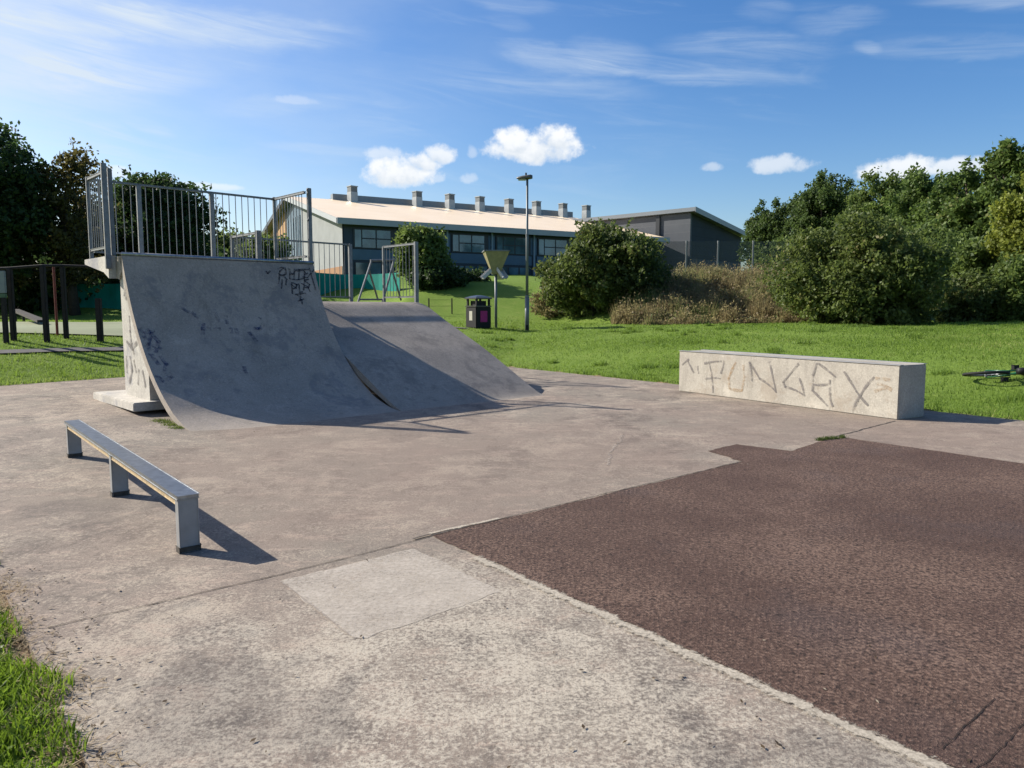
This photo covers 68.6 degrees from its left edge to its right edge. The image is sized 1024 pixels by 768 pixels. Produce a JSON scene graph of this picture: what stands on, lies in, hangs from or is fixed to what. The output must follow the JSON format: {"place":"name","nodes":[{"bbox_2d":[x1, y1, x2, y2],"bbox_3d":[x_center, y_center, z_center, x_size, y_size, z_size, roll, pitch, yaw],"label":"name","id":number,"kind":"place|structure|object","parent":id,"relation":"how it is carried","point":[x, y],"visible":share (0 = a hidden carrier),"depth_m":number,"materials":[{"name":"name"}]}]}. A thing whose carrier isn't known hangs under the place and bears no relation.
{"place":"outdoors","nodes":[
{"label":"outdoors","id":0,"kind":"place"},
{"bbox_2d":[0,605,93,767],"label":"grass","id":1,"kind":"structure","parent":0,"point":[33,685],"depth_m":2.83,"materials":[{"name":"green plant"}]},
{"bbox_2d":[0,367,1023,767],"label":"concrete slab","id":2,"kind":"structure","parent":0,"point":[500,685],"depth_m":4.13,"materials":[{"name":"grey concrete"}]},
{"bbox_2d":[0,547,148,767],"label":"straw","id":3,"kind":"object","parent":2,"relation":"on","point":[35,697],"visible":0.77,"depth_m":3.05,"materials":[{"name":"plant"}]},
{"bbox_2d":[64,419,201,553],"bbox_3d":[-3.343,0.732,6.343,0.142,0.410,4.015,-5,7,-39],"label":"grind rail","id":4,"kind":"object","parent":2,"relation":"on","point":[180,495],"visible":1,"depth_m":5.59,"materials":[{"name":"metal"}]},
{"bbox_2d":[147,418,182,429],"bbox_3d":[-4.493,0.515,9.903,0.874,0.079,0.352,4,7,38],"label":"moss","id":5,"kind":"object","parent":2,"relation":"on","point":[164,421],"visible":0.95,"depth_m":9.90,"materials":[{"name":"green plant"}]},
{"bbox_2d":[47,535,432,627],"bbox_3d":[-1.397,1.119,4.404,2.291,0.001,0.060,-5,7,-41],"label":"slab joint","id":6,"kind":"object","parent":2,"relation":"on","point":[226,586],"visible":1,"depth_m":4.20,"materials":[{"name":"grey concrete"}]},
{"bbox_2d":[85,163,397,430],"bbox_3d":[-4.266,-1.446,11.705,3.491,3.720,4.220,-5,8,-43],"label":"quarter pipe","id":7,"kind":"object","parent":2,"relation":"on","point":[212,342],"visible":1,"depth_m":11.46,"materials":[{"name":"concrete"}]},
{"bbox_2d":[280,581,355,637],"bbox_3d":[-1.039,1.167,3.927,0.040,0.001,0.956,-4,7,-38],"label":"cement border","id":8,"kind":"object","parent":2,"relation":"on","point":[320,611],"visible":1,"depth_m":3.87,"materials":[{"name":"grey concrete"}]},
{"bbox_2d":[231,230,542,410],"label":"bank ramp","id":9,"kind":"structure","parent":2,"relation":"on","point":[406,356],"depth_m":13.84,"materials":[{"name":"concrete"}]},
{"bbox_2d":[282,549,500,637],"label":"concrete repair","id":10,"kind":"structure","parent":2,"relation":"on","point":[378,584],"depth_m":4.16,"materials":[{"name":"beige concrete"}]},
{"bbox_2d":[428,518,499,533],"bbox_3d":[-0.338,1.017,5.403,0.621,0.001,0.078,-4,7,-38],"label":"cement border","id":11,"kind":"object","parent":2,"relation":"on","point":[463,525],"visible":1,"depth_m":5.37,"materials":[{"name":"grey concrete"}]},
{"bbox_2d":[3,418,970,767],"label":"leaf litter","id":12,"kind":"object","parent":2,"relation":"on","point":[273,624],"visible":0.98,"depth_m":3.18,"materials":[{"name":"brown plant"}]},
{"bbox_2d":[433,461,740,534],"bbox_3d":[0.903,0.915,6.428,3.852,0.001,0.058,-5,7,-41],"label":"slab joint","id":13,"kind":"object","parent":2,"relation":"on","point":[580,499],"visible":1,"depth_m":6.13,"materials":[{"name":"grey concrete"}]},
{"bbox_2d":[606,434,623,464],"bbox_3d":[1.158,0.718,8.469,0.154,0.001,1.974,1,6,13],"label":"white scuff","id":14,"kind":"object","parent":2,"relation":"on","point":[613,447],"visible":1,"depth_m":8.47,"materials":[{"name":"white paint"}]},
{"bbox_2d":[470,556,946,767],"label":"cement border","id":15,"kind":"object","parent":2,"relation":"on","point":[921,758],"visible":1,"depth_m":3.16,"materials":[{"name":"grey concrete"}]},
{"bbox_2d":[433,438,1023,767],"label":"tarmac patch","id":16,"kind":"object","parent":2,"relation":"on","point":[755,586],"visible":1,"depth_m":4.44,"materials":[{"name":"brown asphalt"}]},
{"bbox_2d":[942,698,994,748],"bbox_3d":[1.723,1.271,2.824,0.537,0.001,0.016,-5,7,-40],"label":"tarmac crack","id":17,"kind":"object","parent":16,"relation":"on","point":[972,719],"visible":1,"depth_m":2.83,"materials":[{"name":"black asphalt"}]},
{"bbox_2d":[976,723,1023,767],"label":"tarmac crack","id":18,"kind":"object","parent":16,"relation":"on","point":[1000,747],"visible":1,"depth_m":2.66,"materials":[{"name":"black asphalt"}]},
{"bbox_2d":[679,350,926,419],"bbox_3d":[4.605,-0.082,12.644,0.655,0.781,4.445,-3,7,-30],"label":"grind ledge","id":19,"kind":"object","parent":2,"relation":"on","point":[895,390],"visible":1,"depth_m":11.85,"materials":[{"name":"concrete"}]},
{"bbox_2d":[815,434,848,440],"bbox_3d":[3.847,0.640,9.040,0.532,0.050,0.148,-3,6,-27],"label":"weed tuft","id":20,"kind":"object","parent":2,"relation":"on","point":[823,438],"visible":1,"depth_m":9.01,"materials":[{"name":"green plant"}]},
{"bbox_2d":[830,421,892,437],"bbox_3d":[4.527,0.593,9.735,2.321,0.001,0.047,-5,8,-43],"label":"slab joint","id":21,"kind":"object","parent":2,"relation":"on","point":[864,428],"visible":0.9,"depth_m":9.83,"materials":[{"name":"grey concrete"}]},
{"bbox_2d":[0,275,1023,767],"bbox_3d":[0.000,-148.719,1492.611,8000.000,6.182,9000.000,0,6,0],"label":"lawn","id":22,"kind":"structure","parent":0,"point":[512,295],"depth_m":19.60,"materials":[{"name":"plant"}]},
{"bbox_2d":[15,309,41,322],"bbox_3d":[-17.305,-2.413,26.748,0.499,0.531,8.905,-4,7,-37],"label":"playground slide","id":23,"kind":"object","parent":22,"relation":"on","point":[30,316],"visible":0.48,"depth_m":26.10,"materials":[{"name":"silver metal"}]},
{"bbox_2d":[0,623,59,767],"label":"clover","id":24,"kind":"object","parent":22,"relation":"on","point":[22,727],"visible":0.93,"depth_m":2.73,"materials":[{"name":"green plant"}]},
{"bbox_2d":[9,236,59,264],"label":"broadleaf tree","id":25,"kind":"object","parent":22,"relation":"on","point":[38,256],"visible":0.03,"depth_m":49.26,"materials":[{"name":"green plant"}]},
{"bbox_2d":[0,117,73,299],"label":"broadleaf tree","id":26,"kind":"object","parent":22,"relation":"on","point":[13,153],"visible":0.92,"depth_m":40.33,"materials":[{"name":"green plant"}]},
{"bbox_2d":[0,264,91,342],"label":"climbing frame","id":27,"kind":"object","parent":22,"relation":"on","point":[8,275],"visible":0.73,"depth_m":16.61,"materials":[{"name":"brown paint"}]},
{"bbox_2d":[0,255,113,314],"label":"bush","id":28,"kind":"object","parent":22,"relation":"on","point":[28,298],"visible":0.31,"depth_m":44.32,"materials":[{"name":"green plant"}]},
{"bbox_2d":[0,322,122,335],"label":"playground surfacing","id":29,"kind":"structure","parent":22,"relation":"on","point":[110,328],"depth_m":19.02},
{"bbox_2d":[3,137,126,315],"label":"broadleaf tree","id":30,"kind":"object","parent":22,"relation":"on","point":[70,240],"visible":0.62,"depth_m":41.84,"materials":[{"name":"green plant"}]},
{"bbox_2d":[38,283,120,308],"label":"netting fence","id":31,"kind":"object","parent":22,"relation":"on","point":[109,295],"visible":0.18,"depth_m":46.03,"materials":[{"name":"fabric"}]},
{"bbox_2d":[54,192,122,273],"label":"broadleaf tree","id":32,"kind":"object","parent":22,"relation":"on","point":[95,254],"visible":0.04,"depth_m":47.54,"materials":[{"name":"green plant"}]},
{"bbox_2d":[95,298,103,341],"bbox_3d":[-9.489,-1.424,17.250,0.115,1.092,0.115,0,6,0],"label":"timber post","id":33,"kind":"object","parent":22,"relation":"on","point":[99,320],"visible":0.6,"depth_m":17.20,"materials":[{"name":"brown wood"}]},
{"bbox_2d":[82,274,119,283],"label":"bush","id":34,"kind":"object","parent":22,"relation":"on","point":[115,281],"visible":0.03,"depth_m":47.65,"materials":[{"name":"green plant"}]},
{"bbox_2d":[93,164,230,255],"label":"broadleaf tree","id":35,"kind":"object","parent":22,"relation":"on","point":[163,179],"visible":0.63,"depth_m":47.49,"materials":[{"name":"green plant"}]},
{"bbox_2d":[199,244,247,257],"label":"bush","id":36,"kind":"object","parent":22,"relation":"on","point":[221,252],"visible":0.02,"depth_m":55.11,"materials":[{"name":"green plant"}]},
{"bbox_2d":[198,222,253,250],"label":"bush","id":37,"kind":"object","parent":22,"relation":"on","point":[221,241],"visible":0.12,"depth_m":60.05,"materials":[{"name":"green plant"}]},
{"bbox_2d":[0,327,462,352],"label":"footpath","id":38,"kind":"structure","parent":22,"relation":"on","point":[63,349],"depth_m":16.09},
{"bbox_2d":[226,230,301,260],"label":"bush","id":39,"kind":"object","parent":22,"relation":"on","point":[264,255],"visible":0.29,"depth_m":58.27,"materials":[{"name":"green plant"}]},
{"bbox_2d":[315,272,400,294],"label":"netting fence","id":40,"kind":"object","parent":22,"relation":"on","point":[328,281],"visible":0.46,"depth_m":51.59,"materials":[{"name":"metal"}]},
{"bbox_2d":[390,221,456,286],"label":"tree","id":41,"kind":"object","parent":22,"relation":"on","point":[433,251],"visible":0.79,"depth_m":41.36,"materials":[{"name":"green plant"}]},
{"bbox_2d":[404,262,468,290],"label":"bush","id":42,"kind":"object","parent":22,"relation":"on","point":[444,278],"visible":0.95,"depth_m":40.80,"materials":[{"name":"green plant"}]},
{"bbox_2d":[428,298,452,313],"bbox_3d":[-3.483,-3.739,36.517,1.181,0.860,0.069,-1,6,-7],"label":"wire fence","id":43,"kind":"object","parent":22,"relation":"on","point":[451,304],"visible":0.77,"depth_m":36.55,"materials":[{"name":"green metal"}]},
{"bbox_2d":[262,185,669,276],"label":"school building","id":44,"kind":"structure","parent":22,"relation":"on","point":[367,227],"depth_m":83.56,"materials":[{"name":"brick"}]},
{"bbox_2d":[353,228,394,249],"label":"window","id":45,"kind":"structure","parent":44,"relation":"in","point":[362,238],"depth_m":75.28,"materials":[{"name":"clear glass"}]},
{"bbox_2d":[354,262,394,274],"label":"window","id":46,"kind":"structure","parent":44,"relation":"in","point":[361,268],"depth_m":75.51,"materials":[{"name":"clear glass"}]},
{"bbox_2d":[451,233,487,252],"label":"window","id":47,"kind":"structure","parent":44,"relation":"in","point":[462,243],"depth_m":80.51,"materials":[{"name":"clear glass"}]},
{"bbox_2d":[452,265,487,273],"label":"window","id":48,"kind":"structure","parent":44,"relation":"in","point":[466,266],"depth_m":80.98,"materials":[{"name":"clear glass"}]},
{"bbox_2d":[496,236,530,254],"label":"window","id":49,"kind":"structure","parent":44,"relation":"in","point":[516,245],"depth_m":83.21,"materials":[{"name":"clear glass"}]},
{"bbox_2d":[503,266,529,274],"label":"window","id":50,"kind":"structure","parent":44,"relation":"in","point":[509,270],"depth_m":83.60,"materials":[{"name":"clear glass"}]},
{"bbox_2d":[537,238,569,256],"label":"window","id":51,"kind":"structure","parent":44,"relation":"in","point":[545,247],"depth_m":85.60,"materials":[{"name":"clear glass"}]},
{"bbox_2d":[460,265,491,281],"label":"bush","id":52,"kind":"object","parent":22,"relation":"on","point":[474,276],"visible":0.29,"depth_m":43.68,"materials":[{"name":"green plant"}]},
{"bbox_2d":[464,295,491,327],"bbox_3d":[-1.311,-2.823,29.286,0.778,1.269,0.778,-4,7,-38],"label":"litter bin","id":53,"kind":"object","parent":22,"relation":"on","point":[478,314],"visible":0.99,"depth_m":29.04,"materials":[{"name":"black plastic"}]},
{"bbox_2d":[480,250,509,327],"bbox_3d":[-0.708,-3.710,29.889,1.149,3.148,1.102,-1,6,-8],"label":"ball funnel","id":54,"kind":"object","parent":22,"relation":"on","point":[495,260],"visible":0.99,"depth_m":29.50,"materials":[{"name":"plastic"}]},
{"bbox_2d":[516,173,532,330],"bbox_3d":[0.478,-5.053,29.100,0.620,6.141,0.360,0,6,0],"label":"street lamp","id":55,"kind":"object","parent":22,"relation":"on","point":[525,177],"visible":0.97,"depth_m":29.07,"materials":[{"name":"black metal"}]},
{"bbox_2d":[529,283,566,318],"bbox_3d":[1.780,-4.046,35.743,2.062,1.911,2.328,0,6,0],"label":"bush","id":56,"kind":"object","parent":22,"relation":"on","point":[540,307],"visible":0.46,"depth_m":35.49,"materials":[{"name":"green plant"}]},
{"bbox_2d":[547,299,616,315],"bbox_3d":[3.170,-3.447,34.190,0.288,0.918,4.590,-4,7,-38],"label":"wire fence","id":57,"kind":"object","parent":22,"relation":"on","point":[604,307],"visible":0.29,"depth_m":32.90,"materials":[{"name":"grey metal"}]},
{"bbox_2d":[530,217,679,317],"bbox_3d":[4.171,-5.349,34.476,6.858,4.660,6.837,0,6,0],"label":"bush","id":58,"kind":"object","parent":22,"relation":"on","point":[598,265],"visible":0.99,"depth_m":32.55,"materials":[{"name":"green plant"}]},
{"bbox_2d":[571,206,746,275],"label":"sports hall","id":59,"kind":"structure","parent":22,"relation":"on","point":[694,224],"depth_m":96.58,"materials":[{"name":"grey metal"}]},
{"bbox_2d":[612,256,810,324],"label":"seed heads","id":60,"kind":"object","parent":22,"relation":"on","point":[753,318],"visible":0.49,"depth_m":31.29,"materials":[{"name":"brown plant"}]},
{"bbox_2d":[609,261,822,324],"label":"tall weeds","id":61,"kind":"object","parent":22,"relation":"on","point":[683,315],"visible":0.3,"depth_m":31.24,"materials":[{"name":"green plant"}]},
{"bbox_2d":[657,241,808,275],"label":"chain link fence","id":62,"kind":"object","parent":22,"relation":"on","point":[718,254],"visible":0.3,"depth_m":56.37,"materials":[{"name":"metal"}]},
{"bbox_2d":[736,196,790,265],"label":"broadleaf tree","id":63,"kind":"object","parent":22,"relation":"on","point":[757,227],"visible":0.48,"depth_m":69.93,"materials":[{"name":"green plant"}]},
{"bbox_2d":[743,235,806,271],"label":"bush","id":64,"kind":"object","parent":22,"relation":"on","point":[781,238],"visible":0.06,"depth_m":64.42,"materials":[{"name":"green plant"}]},
{"bbox_2d":[764,195,812,245],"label":"broadleaf tree","id":65,"kind":"object","parent":22,"relation":"on","point":[785,230],"visible":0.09,"depth_m":68.05,"materials":[{"name":"green plant"}]},
{"bbox_2d":[787,168,861,251],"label":"broadleaf tree","id":66,"kind":"object","parent":22,"relation":"on","point":[822,203],"visible":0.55,"depth_m":64.23,"materials":[{"name":"green plant"}]},
{"bbox_2d":[757,207,960,324],"bbox_3d":[13.186,-4.377,28.511,6.859,4.885,6.814,-5,7,-41],"label":"bush","id":67,"kind":"object","parent":22,"relation":"on","point":[862,268],"visible":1,"depth_m":26.83,"materials":[{"name":"green plant"}]},
{"bbox_2d":[831,166,904,230],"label":"broadleaf tree","id":68,"kind":"object","parent":22,"relation":"on","point":[859,202],"visible":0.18,"depth_m":57.72,"materials":[{"name":"green plant"}]},
{"bbox_2d":[877,210,970,250],"bbox_3d":[19.627,-5.932,37.655,7.138,5.346,6.563,0,6,0],"label":"bush","id":69,"kind":"object","parent":22,"relation":"on","point":[952,239],"visible":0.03,"depth_m":35.97,"materials":[{"name":"green plant"}]},
{"bbox_2d":[879,162,972,234],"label":"broadleaf tree","id":70,"kind":"object","parent":22,"relation":"on","point":[918,185],"visible":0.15,"depth_m":46.73,"materials":[{"name":"green plant"}]},
{"bbox_2d":[911,155,1011,249],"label":"broadleaf tree","id":71,"kind":"object","parent":22,"relation":"on","point":[965,211],"visible":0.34,"depth_m":41.30,"materials":[{"name":"green plant"}]},
{"bbox_2d":[920,232,1002,319],"bbox_3d":[20.383,-4.774,33.838,5.667,4.150,4.604,0,6,0],"label":"bush","id":72,"kind":"object","parent":22,"relation":"on","point":[968,254],"visible":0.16,"depth_m":32.35,"materials":[{"name":"green plant"}]},
{"bbox_2d":[929,267,1011,322],"bbox_3d":[18.140,-3.470,29.978,2.390,2.376,2.920,0,6,0],"label":"bush","id":73,"kind":"object","parent":22,"relation":"on","point":[969,300],"visible":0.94,"depth_m":29.32,"materials":[{"name":"green plant"}]},
{"bbox_2d":[962,365,1023,381],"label":"bicycle","id":74,"kind":"object","parent":22,"relation":"on","point":[1002,374],"visible":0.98,"depth_m":12.71,"materials":[{"name":"metal"}]},
{"bbox_2d":[964,135,1023,240],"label":"broadleaf tree","id":75,"kind":"object","parent":22,"relation":"on","point":[1004,162],"visible":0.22,"depth_m":38.95,"materials":[{"name":"green plant"}]},
{"bbox_2d":[979,246,1023,321],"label":"bush","id":76,"kind":"object","parent":22,"relation":"on","point":[1009,273],"visible":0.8,"depth_m":29.14,"materials":[{"name":"green plant"}]},
{"bbox_2d":[980,169,1023,280],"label":"broadleaf tree","id":77,"kind":"object","parent":22,"relation":"on","point":[1009,209],"visible":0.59,"depth_m":30.51,"materials":[{"name":"green plant"}]},
{"bbox_2d":[0,308,1023,420],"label":"grass","id":78,"kind":"structure","parent":0,"point":[1001,327],"depth_m":19.03,"materials":[{"name":"green plant"}]},
{"bbox_2d":[0,0,1023,270],"label":"sky","id":79,"kind":"structure","parent":0,"point":[719,108],"materials":[{"name":"blue"}]}
]}

